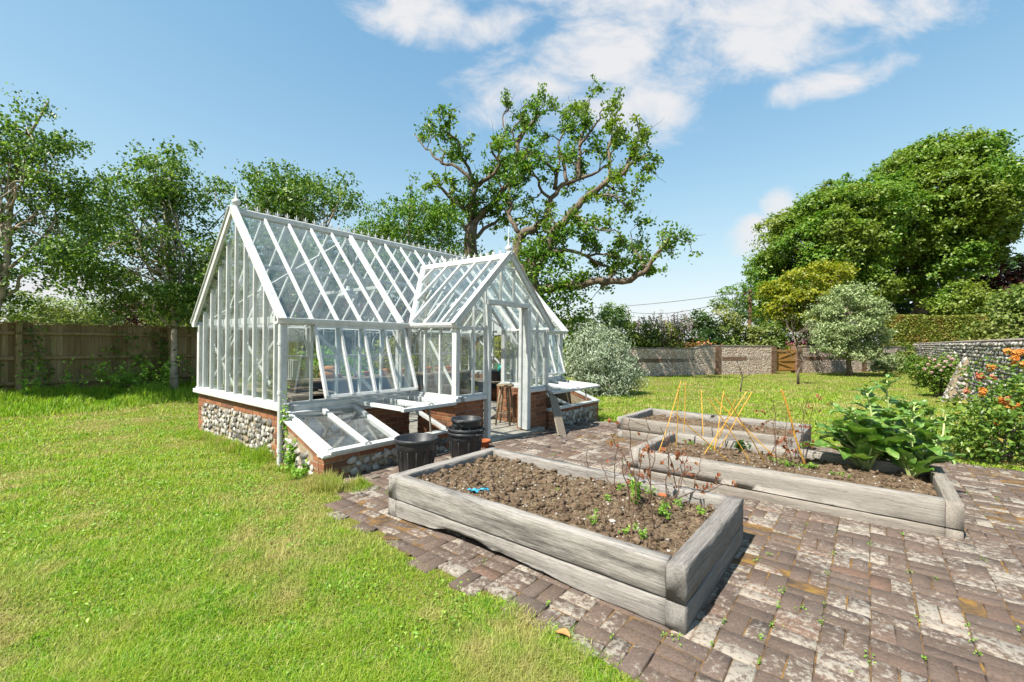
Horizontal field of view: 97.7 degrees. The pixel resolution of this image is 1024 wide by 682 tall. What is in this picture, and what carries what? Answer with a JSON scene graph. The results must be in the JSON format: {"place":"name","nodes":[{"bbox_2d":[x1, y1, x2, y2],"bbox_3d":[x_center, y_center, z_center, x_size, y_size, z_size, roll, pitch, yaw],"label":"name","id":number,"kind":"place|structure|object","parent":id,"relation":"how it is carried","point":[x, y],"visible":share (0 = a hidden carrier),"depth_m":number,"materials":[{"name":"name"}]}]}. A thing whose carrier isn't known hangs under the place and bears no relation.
{"place":"outdoors","nodes":[
{"label":"outdoors","id":0,"kind":"place"},
{"bbox_2d":[0,373,271,417],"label":"long grass","id":1,"kind":"structure","parent":0,"point":[41,401],"depth_m":10.47,"materials":[{"name":"green plant"}]},
{"bbox_2d":[174,427,346,494],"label":"long grass","id":2,"kind":"structure","parent":0,"point":[316,481],"depth_m":5.56,"materials":[{"name":"green plant"}]},
{"bbox_2d":[319,366,334,378],"bbox_3d":[-3.578,0.594,8.721,0.300,0.240,0.200,1,0,0],"label":"compost bag","id":3,"kind":"object","parent":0,"point":[329,372],"visible":0.64,"depth_m":8.64,"materials":[{"name":"orange plastic"}]},
{"bbox_2d":[0,343,1012,681],"bbox_3d":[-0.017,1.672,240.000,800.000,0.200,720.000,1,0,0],"label":"ground","id":4,"kind":"structure","parent":0,"point":[352,521],"depth_m":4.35,"materials":[{"name":"green plant"}]},
{"bbox_2d":[14,362,42,397],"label":"bramble","id":5,"kind":"object","parent":4,"relation":"on","point":[38,383],"visible":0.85,"depth_m":10.32,"materials":[{"name":"green plant"}]},
{"bbox_2d":[0,283,109,325],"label":"bush","id":6,"kind":"object","parent":4,"relation":"on","point":[59,314],"visible":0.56,"depth_m":16.80,"materials":[{"name":"green plant"}]},
{"bbox_2d":[30,357,103,391],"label":"bramble","id":7,"kind":"object","parent":4,"relation":"on","point":[71,384],"visible":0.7,"depth_m":11.16,"materials":[{"name":"green plant"}]},
{"bbox_2d":[4,293,133,326],"bbox_3d":[-18.537,-0.381,19.198,4.174,3.585,4.017,1,0,0],"label":"bush","id":8,"kind":"object","parent":4,"relation":"on","point":[63,300],"visible":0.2,"depth_m":18.39,"materials":[{"name":"green plant"}]},
{"bbox_2d":[0,82,141,316],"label":"birch tree","id":9,"kind":"object","parent":4,"relation":"on","point":[63,250],"visible":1,"depth_m":9.91,"materials":[{"name":"green plant"}]},
{"bbox_2d":[80,295,166,327],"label":"bush","id":10,"kind":"object","parent":4,"relation":"on","point":[135,321],"visible":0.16,"depth_m":20.33,"materials":[{"name":"green plant"}]},
{"bbox_2d":[82,349,169,393],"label":"bramble","id":11,"kind":"object","parent":4,"relation":"on","point":[114,377],"visible":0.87,"depth_m":11.80,"materials":[{"name":"green plant"}]},
{"bbox_2d":[32,135,242,390],"bbox_3d":[-10.415,-2.146,12.663,5.409,7.249,4.110,1,0,-15],"label":"birch tree","id":12,"kind":"object","parent":4,"relation":"on","point":[166,194],"visible":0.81,"depth_m":12.28,"materials":[{"name":"green plant"}]},
{"bbox_2d":[89,358,189,389],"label":"bramble","id":13,"kind":"object","parent":4,"relation":"on","point":[139,376],"visible":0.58,"depth_m":12.09,"materials":[{"name":"green plant"}]},
{"bbox_2d":[140,352,186,388],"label":"bramble","id":14,"kind":"object","parent":4,"relation":"on","point":[163,382],"visible":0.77,"depth_m":12.50,"materials":[{"name":"green plant"}]},
{"bbox_2d":[133,296,224,328],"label":"bush","id":15,"kind":"object","parent":4,"relation":"on","point":[183,323],"visible":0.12,"depth_m":19.55,"materials":[{"name":"green plant"}]},
{"bbox_2d":[184,360,233,385],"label":"bramble","id":16,"kind":"object","parent":4,"relation":"on","point":[194,377],"visible":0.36,"depth_m":13.34,"materials":[{"name":"green plant"}]},
{"bbox_2d":[167,233,284,329],"bbox_3d":[-13.025,-1.860,21.028,5.734,6.974,4.855,1,0,0],"label":"leafy tree","id":17,"kind":"object","parent":4,"relation":"on","point":[250,287],"visible":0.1,"depth_m":20.22,"materials":[{"name":"green plant"}]},
{"bbox_2d":[0,321,518,392],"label":"wooden fence","id":18,"kind":"object","parent":4,"relation":"on","point":[80,343],"visible":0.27,"depth_m":12.03,"materials":[{"name":"brown wood"}]},
{"bbox_2d":[8,316,64,388],"bbox_3d":[-11.638,0.472,10.986,0.225,2.227,1.004,1,0,39],"label":"ivy","id":19,"kind":"object","parent":18,"relation":"attached to","point":[36,352],"visible":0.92,"depth_m":11.00,"materials":[{"name":"green plant"}]},
{"bbox_2d":[114,328,141,357],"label":"ivy","id":20,"kind":"object","parent":18,"relation":"attached to","point":[128,338],"visible":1,"depth_m":12.30,"materials":[{"name":"green plant"}]},
{"bbox_2d":[129,351,162,382],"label":"ivy","id":21,"kind":"object","parent":18,"relation":"attached to","point":[144,361],"visible":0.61,"depth_m":12.62,"materials":[{"name":"green plant"}]},
{"bbox_2d":[141,330,170,380],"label":"ivy","id":22,"kind":"object","parent":18,"relation":"attached to","point":[161,351],"visible":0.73,"depth_m":12.89,"materials":[{"name":"green plant"}]},
{"bbox_2d":[232,348,320,381],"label":"garden shrub","id":23,"kind":"object","parent":4,"relation":"on","point":[259,376],"visible":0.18,"depth_m":11.48,"materials":[{"name":"green plant"}]},
{"bbox_2d":[276,436,296,468],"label":"wild plant","id":24,"kind":"object","parent":4,"relation":"on","point":[289,459],"visible":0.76,"depth_m":5.25,"materials":[{"name":"green plant"}]},
{"bbox_2d":[278,459,309,478],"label":"wild plant","id":25,"kind":"object","parent":4,"relation":"on","point":[301,472],"visible":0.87,"depth_m":4.97,"materials":[{"name":"green plant"}]},
{"bbox_2d":[0,415,589,679],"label":"clover","id":26,"kind":"object","parent":4,"relation":"on","point":[288,620],"visible":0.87,"depth_m":3.75,"materials":[{"name":"green plant"}]},
{"bbox_2d":[204,157,387,378],"bbox_3d":[-7.077,-2.214,15.082,5.557,7.641,5.093,1,0,0],"label":"birch tree","id":27,"kind":"object","parent":4,"relation":"on","point":[282,201],"visible":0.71,"depth_m":14.49,"materials":[{"name":"green plant"}]},
{"bbox_2d":[0,402,637,681],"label":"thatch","id":28,"kind":"object","parent":4,"relation":"on","point":[237,569],"visible":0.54,"depth_m":2.87,"materials":[{"name":"plant"}]},
{"bbox_2d":[259,228,383,332],"bbox_3d":[-9.818,-2.285,22.918,6.655,7.962,6.242,1,0,0],"label":"leafy tree","id":29,"kind":"object","parent":4,"relation":"on","point":[357,307],"visible":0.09,"depth_m":22.47,"materials":[{"name":"green plant"}]},
{"bbox_2d":[293,345,387,377],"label":"garden shrub","id":30,"kind":"object","parent":4,"relation":"on","point":[350,360],"visible":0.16,"depth_m":12.15,"materials":[{"name":"green plant"}]},
{"bbox_2d":[281,395,456,478],"bbox_3d":[-1.826,1.371,5.947,1.109,1.122,2.024,1,0,39],"label":"cold frame","id":31,"kind":"object","parent":4,"relation":"on","point":[320,454],"visible":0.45,"depth_m":5.43,"materials":[{"name":"white wood"}]},
{"bbox_2d":[279,386,289,438],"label":"wild plant","id":32,"kind":"object","parent":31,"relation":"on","point":[285,414],"visible":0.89,"depth_m":5.40,"materials":[{"name":"green plant"}]},
{"bbox_2d":[190,186,568,466],"bbox_3d":[-1.614,-0.176,8.707,4.304,4.120,6.682,1,0,39],"label":"greenhouse","id":33,"kind":"object","parent":4,"relation":"on","point":[252,421],"visible":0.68,"depth_m":6.97,"materials":[{"name":"white glass"}]},
{"bbox_2d":[239,386,334,401],"bbox_3d":[-3.409,1.106,6.746,1.735,0.780,0.662,1,0,39],"label":"potting bench","id":34,"kind":"object","parent":33,"relation":"on","point":[304,396],"visible":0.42,"depth_m":6.40,"materials":[{"name":"beige wood"}]},
{"bbox_2d":[287,386,317,392],"bbox_3d":[-3.020,0.689,6.446,0.240,0.057,0.360,1,0,39],"label":"seed tray","id":35,"kind":"object","parent":34,"relation":"on","point":[298,389],"visible":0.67,"depth_m":6.34,"materials":[{"name":"black plastic"}]},
{"bbox_2d":[222,370,470,397],"bbox_3d":[-2.944,1.111,9.362,0.692,0.780,5.300,1,0,39],"label":"potting bench","id":36,"kind":"object","parent":33,"relation":"on","point":[432,377],"visible":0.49,"depth_m":8.95,"materials":[{"name":"wood"}]},
{"bbox_2d":[287,359,298,380],"bbox_3d":[-3.982,0.503,8.021,0.480,0.365,0.120,1,0,39],"label":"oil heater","id":37,"kind":"object","parent":36,"relation":"on","point":[292,370],"visible":0.73,"depth_m":7.89,"materials":[{"name":"metal"}]},
{"bbox_2d":[338,240,357,297],"bbox_3d":[-2.893,-1.289,7.908,0.340,1.020,0.340,1,0,0],"label":"pendant lamp","id":38,"kind":"object","parent":33,"relation":"hanging from","point":[350,294],"visible":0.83,"depth_m":7.87,"materials":[{"name":"ceramic"}]},
{"bbox_2d":[459,378,500,394],"bbox_3d":[-0.358,1.256,11.200,2.355,0.540,0.552,1,0,39],"label":"potting bench","id":39,"kind":"object","parent":33,"relation":"on","point":[478,382],"visible":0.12,"depth_m":11.69,"materials":[{"name":"beige wood"}]},
{"bbox_2d":[495,383,514,425],"bbox_3d":[-0.127,1.160,8.284,0.330,0.742,0.327,1,0,16],"label":"wooden stool","id":40,"kind":"object","parent":33,"relation":"on","point":[508,386],"visible":1,"depth_m":8.22,"materials":[{"name":"brown wood"}]},
{"bbox_2d":[325,222,438,322],"bbox_3d":[-6.803,-2.449,23.947,6.774,8.418,5.665,1,0,0],"label":"leafy tree","id":41,"kind":"object","parent":4,"relation":"on","point":[385,310],"visible":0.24,"depth_m":22.85,"materials":[{"name":"green plant"}]},
{"bbox_2d":[351,335,432,373],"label":"garden shrub","id":42,"kind":"object","parent":4,"relation":"on","point":[415,362],"visible":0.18,"depth_m":13.07,"materials":[{"name":"green plant"}]},
{"bbox_2d":[343,191,472,322],"bbox_3d":[-4.359,-2.340,19.421,4.943,8.173,5.138,1,0,40],"label":"birch tree","id":43,"kind":"object","parent":4,"relation":"on","point":[394,231],"visible":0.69,"depth_m":18.93,"materials":[{"name":"green plant"}]},
{"bbox_2d":[389,242,488,334],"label":"leafy tree","id":44,"kind":"object","parent":4,"relation":"on","point":[444,313],"visible":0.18,"depth_m":23.98,"materials":[{"name":"green plant"}]},
{"bbox_2d":[412,333,482,371],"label":"garden shrub","id":45,"kind":"object","parent":4,"relation":"on","point":[464,360],"visible":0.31,"depth_m":14.16,"materials":[{"name":"green plant"}]},
{"bbox_2d":[395,82,559,331],"bbox_3d":[-1.892,-6.369,24.858,8.200,16.323,6.845,1,0,-38],"label":"oak tree","id":46,"kind":"object","parent":4,"relation":"on","point":[471,234],"visible":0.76,"depth_m":23.69,"materials":[{"name":"green plant"}]},
{"bbox_2d":[476,335,518,372],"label":"garden shrub","id":47,"kind":"object","parent":4,"relation":"on","point":[497,354],"visible":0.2,"depth_m":16.34,"materials":[{"name":"green plant"}]},
{"bbox_2d":[532,379,599,428],"bbox_3d":[0.910,1.411,9.404,1.133,1.096,2.006,1,0,39],"label":"cold frame","id":48,"kind":"object","parent":4,"relation":"on","point":[576,405],"visible":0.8,"depth_m":9.36,"materials":[{"name":"white wood"}]},
{"bbox_2d":[554,307,600,368],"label":"wall shrub","id":49,"kind":"object","parent":4,"relation":"on","point":[580,323],"visible":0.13,"depth_m":29.59,"materials":[{"name":"green plant"}]},
{"bbox_2d":[485,74,703,376],"bbox_3d":[3.688,-6.057,22.715,10.191,16.783,6.872,1,0,0],"label":"oak tree","id":50,"kind":"object","parent":4,"relation":"on","point":[533,265],"visible":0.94,"depth_m":21.95,"materials":[{"name":"green plant"}]},
{"bbox_2d":[555,319,653,397],"bbox_3d":[3.028,0.733,15.105,3.302,3.220,2.462,1,0,21],"label":"silver bush","id":51,"kind":"object","parent":4,"relation":"on","point":[597,368],"visible":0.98,"depth_m":14.80,"materials":[{"name":"grey plant"}]},
{"bbox_2d":[593,300,633,346],"bbox_3d":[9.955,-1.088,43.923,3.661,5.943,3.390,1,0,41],"label":"distant tree","id":52,"kind":"object","parent":4,"relation":"on","point":[613,320],"visible":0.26,"depth_m":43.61,"materials":[{"name":"green plant"}]},
{"bbox_2d":[614,317,666,347],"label":"bush","id":53,"kind":"object","parent":4,"relation":"on","point":[638,340],"visible":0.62,"depth_m":29.40,"materials":[{"name":"green plant"}]},
{"bbox_2d":[636,318,692,347],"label":"bush","id":54,"kind":"object","parent":4,"relation":"on","point":[675,336],"visible":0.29,"depth_m":30.07,"materials":[{"name":"green plant"}]},
{"bbox_2d":[637,309,692,347],"bbox_3d":[10.018,-0.118,29.601,4.014,4.064,1.758,1,0,0],"label":"wisteria","id":55,"kind":"object","parent":4,"relation":"on","point":[672,321],"visible":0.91,"depth_m":29.51,"materials":[{"name":"purple plant"}]},
{"bbox_2d":[662,308,723,347],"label":"bush","id":56,"kind":"object","parent":4,"relation":"on","point":[704,331],"visible":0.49,"depth_m":30.35,"materials":[{"name":"green plant"}]},
{"bbox_2d":[688,298,752,344],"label":"bush","id":57,"kind":"object","parent":4,"relation":"on","point":[727,340],"visible":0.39,"depth_m":31.21,"materials":[{"name":"green plant"}]},
{"bbox_2d":[713,282,758,331],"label":"distant tree","id":58,"kind":"object","parent":4,"relation":"on","point":[745,289],"visible":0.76,"depth_m":45.44,"materials":[{"name":"green plant"}]},
{"bbox_2d":[572,345,908,375],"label":"garden wall","id":59,"kind":"structure","parent":4,"relation":"on","point":[717,359],"depth_m":25.71,"materials":[{"name":"stone"}]},
{"bbox_2d":[777,350,795,370],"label":"wooden gate","id":60,"kind":"structure","parent":59,"relation":"attached to","point":[785,361],"depth_m":27.33,"materials":[{"name":"brown wood"}]},
{"bbox_2d":[717,304,776,344],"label":"bush","id":61,"kind":"object","parent":4,"relation":"on","point":[745,312],"visible":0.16,"depth_m":32.56,"materials":[{"name":"green plant"}]},
{"bbox_2d":[742,321,792,349],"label":"bush","id":62,"kind":"object","parent":4,"relation":"on","point":[762,331],"visible":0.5,"depth_m":30.54,"materials":[{"name":"green plant"}]},
{"bbox_2d":[565,370,1023,470],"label":"lawn grass","id":63,"kind":"structure","parent":4,"relation":"on","point":[613,415],"depth_m":13.98,"materials":[{"name":"green plant"}]},
{"bbox_2d":[768,320,821,347],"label":"bush","id":64,"kind":"object","parent":4,"relation":"on","point":[791,339],"visible":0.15,"depth_m":35.32,"materials":[{"name":"green plant"}]},
{"bbox_2d":[775,313,820,383],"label":"bare tree","id":65,"kind":"object","parent":4,"relation":"on","point":[796,341],"visible":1,"depth_m":19.87,"materials":[{"name":"brown plant"}]},
{"bbox_2d":[588,372,1018,469],"bbox_3d":[11.268,1.841,22.198,15.138,0.090,31.337,1,0,38],"label":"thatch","id":66,"kind":"object","parent":4,"relation":"on","point":[784,401],"visible":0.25,"depth_m":14.84,"materials":[{"name":"plant"}]},
{"bbox_2d":[751,259,860,345],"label":"golden tree","id":67,"kind":"object","parent":4,"relation":"on","point":[825,276],"visible":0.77,"depth_m":32.22,"materials":[{"name":"yellow plant"}]},
{"bbox_2d":[740,172,924,345],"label":"lime tree","id":68,"kind":"object","parent":4,"relation":"on","point":[863,236],"visible":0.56,"depth_m":41.56,"materials":[{"name":"green plant"}]},
{"bbox_2d":[800,279,898,375],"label":"pear tree","id":69,"kind":"object","parent":4,"relation":"on","point":[847,338],"visible":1,"depth_m":24.91,"materials":[{"name":"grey plant"}]},
{"bbox_2d":[861,353,908,373],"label":"border shrub","id":70,"kind":"object","parent":4,"relation":"on","point":[883,365],"visible":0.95,"depth_m":27.35,"materials":[{"name":"green plant"}]},
{"bbox_2d":[888,343,916,372],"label":"shrub","id":71,"kind":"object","parent":4,"relation":"on","point":[910,351],"depth_m":28.86,"materials":[{"name":"green plant"}]},
{"bbox_2d":[899,353,933,386],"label":"rose bush","id":72,"kind":"object","parent":4,"relation":"on","point":[908,367],"visible":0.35,"depth_m":19.57,"materials":[{"name":"green plant"}]},
{"bbox_2d":[827,124,1023,314],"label":"lime tree","id":73,"kind":"object","parent":4,"relation":"on","point":[971,213],"visible":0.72,"depth_m":42.81,"materials":[{"name":"green plant"}]},
{"bbox_2d":[877,313,989,346],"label":"clipped hedge","id":74,"kind":"object","parent":4,"relation":"on","point":[915,328],"visible":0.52,"depth_m":37.14,"materials":[{"name":"green plant"}]},
{"bbox_2d":[907,347,960,397],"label":"rose bush","id":75,"kind":"object","parent":4,"relation":"on","point":[933,372],"visible":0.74,"depth_m":15.22,"materials":[{"name":"green plant"}]},
{"bbox_2d":[851,253,1023,333],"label":"dark evergreen","id":76,"kind":"object","parent":4,"relation":"on","point":[904,308],"visible":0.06,"depth_m":53.72,"materials":[{"name":"green plant"}]},
{"bbox_2d":[905,277,1003,317],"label":"tall shrub","id":77,"kind":"object","parent":4,"relation":"on","point":[967,303],"visible":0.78,"depth_m":40.30,"materials":[{"name":"green plant"}]},
{"bbox_2d":[913,338,1023,423],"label":"garden wall","id":78,"kind":"structure","parent":4,"relation":"on","point":[972,350],"depth_m":13.16,"materials":[{"name":"stone"}]},
{"bbox_2d":[918,351,1023,464],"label":"rose bush","id":79,"kind":"object","parent":4,"relation":"on","point":[996,420],"visible":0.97,"depth_m":6.68,"materials":[{"name":"green plant"}]},
{"bbox_2d":[951,282,1023,340],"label":"flowering shrub","id":80,"kind":"object","parent":4,"relation":"on","point":[1000,325],"visible":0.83,"depth_m":20.93,"materials":[{"name":"green plant"}]},
{"bbox_2d":[963,252,1023,322],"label":"copper beech","id":81,"kind":"object","parent":4,"relation":"on","point":[1009,278],"visible":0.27,"depth_m":43.79,"materials":[{"name":"brown plant"}]},
{"bbox_2d":[963,348,1023,435],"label":"rose bush","id":82,"kind":"object","parent":4,"relation":"on","point":[1019,352],"visible":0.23,"depth_m":8.34,"materials":[{"name":"plant"}]},
{"bbox_2d":[0,0,1023,343],"label":"sky","id":83,"kind":"structure","parent":0,"point":[761,102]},
{"bbox_2d":[325,419,1023,681],"bbox_3d":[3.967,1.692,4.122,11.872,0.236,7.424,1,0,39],"label":"paving","id":84,"kind":"structure","parent":0,"point":[899,647],"depth_m":2.79,"materials":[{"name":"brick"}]},
{"bbox_2d":[340,471,372,493],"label":"grass tuft","id":85,"kind":"object","parent":84,"relation":"on","point":[359,484],"visible":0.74,"depth_m":4.68,"materials":[{"name":"green plant"}]},
{"bbox_2d":[394,433,437,471],"bbox_3d":[-1.118,1.326,5.222,0.504,0.425,0.504,1,0,0],"label":"plastic tub","id":86,"kind":"object","parent":84,"relation":"on","point":[414,450],"visible":0.81,"depth_m":5.05,"materials":[{"name":"black plastic"}]},
{"bbox_2d":[447,431,483,457],"bbox_3d":[-0.618,1.364,5.929,0.506,0.360,0.478,1,0,0],"label":"plastic tub","id":87,"kind":"object","parent":84,"relation":"on","point":[461,446],"visible":0.61,"depth_m":5.75,"materials":[{"name":"black plastic"}]},
{"bbox_2d":[446,425,485,451],"bbox_3d":[-0.613,1.301,5.933,0.482,0.335,0.482,1,0,-31],"label":"plastic tub","id":88,"kind":"object","parent":87,"relation":"in","point":[449,429],"visible":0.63,"depth_m":5.74,"materials":[{"name":"black plastic"}]},
{"bbox_2d":[451,415,481,430],"bbox_3d":[-0.604,1.177,5.926,0.417,0.335,0.417,1,0,-23],"label":"plastic tub","id":89,"kind":"object","parent":88,"relation":"in","point":[466,422],"visible":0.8,"depth_m":5.79,"materials":[{"name":"black plastic"}]},
{"bbox_2d":[548,393,566,435],"bbox_3d":[0.808,1.308,7.958,0.180,0.707,0.810,1,0,-8],"label":"wooden plank","id":90,"kind":"object","parent":84,"relation":"on","point":[558,420],"visible":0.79,"depth_m":7.92,"materials":[{"name":"grey wood"}]},
{"bbox_2d":[388,447,743,634],"bbox_3d":[0.348,1.381,3.736,2.599,0.370,1.418,1,0,39],"label":"raised bed","id":91,"kind":"object","parent":84,"relation":"on","point":[670,572],"visible":0.95,"depth_m":3.18,"materials":[{"name":"grey wood"}]},
{"bbox_2d":[601,414,641,510],"bbox_3d":[0.813,0.918,3.456,0.236,0.702,0.326,1,0,-22],"label":"dead stem","id":92,"kind":"object","parent":91,"relation":"on","point":[609,421],"visible":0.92,"depth_m":3.44,"materials":[{"name":"brown plant"}]},
{"bbox_2d":[618,460,644,517],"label":"dead stem","id":93,"kind":"object","parent":91,"relation":"on","point":[627,483],"visible":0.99,"depth_m":3.18,"materials":[{"name":"brown plant"}]},
{"bbox_2d":[629,474,642,503],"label":"seedling","id":94,"kind":"object","parent":91,"relation":"on","point":[632,489],"visible":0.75,"depth_m":3.47,"materials":[{"name":"green plant"}]},
{"bbox_2d":[626,431,672,529],"bbox_3d":[0.901,0.957,3.031,0.300,0.659,0.292,1,0,36],"label":"dead stem","id":95,"kind":"object","parent":91,"relation":"on","point":[644,450],"visible":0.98,"depth_m":3.04,"materials":[{"name":"brown plant"}]},
{"bbox_2d":[646,430,693,505],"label":"dead stem","id":96,"kind":"object","parent":91,"relation":"on","point":[662,452],"visible":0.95,"depth_m":3.30,"materials":[{"name":"brown plant"}]},
{"bbox_2d":[668,443,691,502],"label":"dead stem","id":97,"kind":"object","parent":91,"relation":"on","point":[683,473],"visible":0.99,"depth_m":3.54,"materials":[{"name":"brown plant"}]},
{"bbox_2d":[375,447,1020,671],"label":"paving weeds","id":98,"kind":"object","parent":84,"relation":"on","point":[771,624],"visible":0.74,"depth_m":2.46,"materials":[{"name":"green plant"}]},
{"bbox_2d":[617,408,810,449],"bbox_3d":[3.317,1.499,7.469,2.690,0.366,1.460,1,0,39],"label":"raised bed","id":99,"kind":"object","parent":84,"relation":"on","point":[656,419],"visible":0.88,"depth_m":7.39,"materials":[{"name":"grey wood"}]},
{"bbox_2d":[629,431,963,540],"bbox_3d":[2.915,1.444,4.955,2.806,0.336,1.389,1,0,39],"label":"raised bed","id":100,"kind":"object","parent":84,"relation":"on","point":[884,492],"visible":0.89,"depth_m":4.40,"materials":[{"name":"grey wood"}]},
{"bbox_2d":[755,399,786,463],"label":"dead stem","id":101,"kind":"object","parent":100,"relation":"on","point":[784,437],"visible":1,"depth_m":4.86,"materials":[{"name":"brown plant"}]},
{"bbox_2d":[781,389,805,463],"bbox_3d":[3.133,0.989,4.962,0.370,0.926,0.028,1,0,-13],"label":"garden cane","id":102,"kind":"object","parent":100,"relation":"on","point":[789,414],"visible":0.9,"depth_m":4.95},
{"bbox_2d":[800,384,921,469],"bbox_3d":[3.866,0.946,4.934,1.129,0.947,0.970,1,0,-40],"label":"chard plant","id":103,"kind":"object","parent":100,"relation":"on","point":[866,441],"visible":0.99,"depth_m":4.83,"materials":[{"name":"green plant"}]},
{"bbox_2d":[863,374,965,459],"bbox_3d":[4.364,0.906,5.146,1.082,1.077,0.878,1,0,0],"label":"chard plant","id":104,"kind":"object","parent":100,"relation":"on","point":[900,406],"visible":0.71,"depth_m":5.19,"materials":[{"name":"green plant"}]},
{"bbox_2d":[880,399,959,477],"bbox_3d":[4.224,1.011,4.643,0.670,0.767,0.753,1,0,0],"label":"chard plant","id":105,"kind":"object","parent":100,"relation":"on","point":[914,462],"visible":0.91,"depth_m":4.59,"materials":[{"name":"green plant"}]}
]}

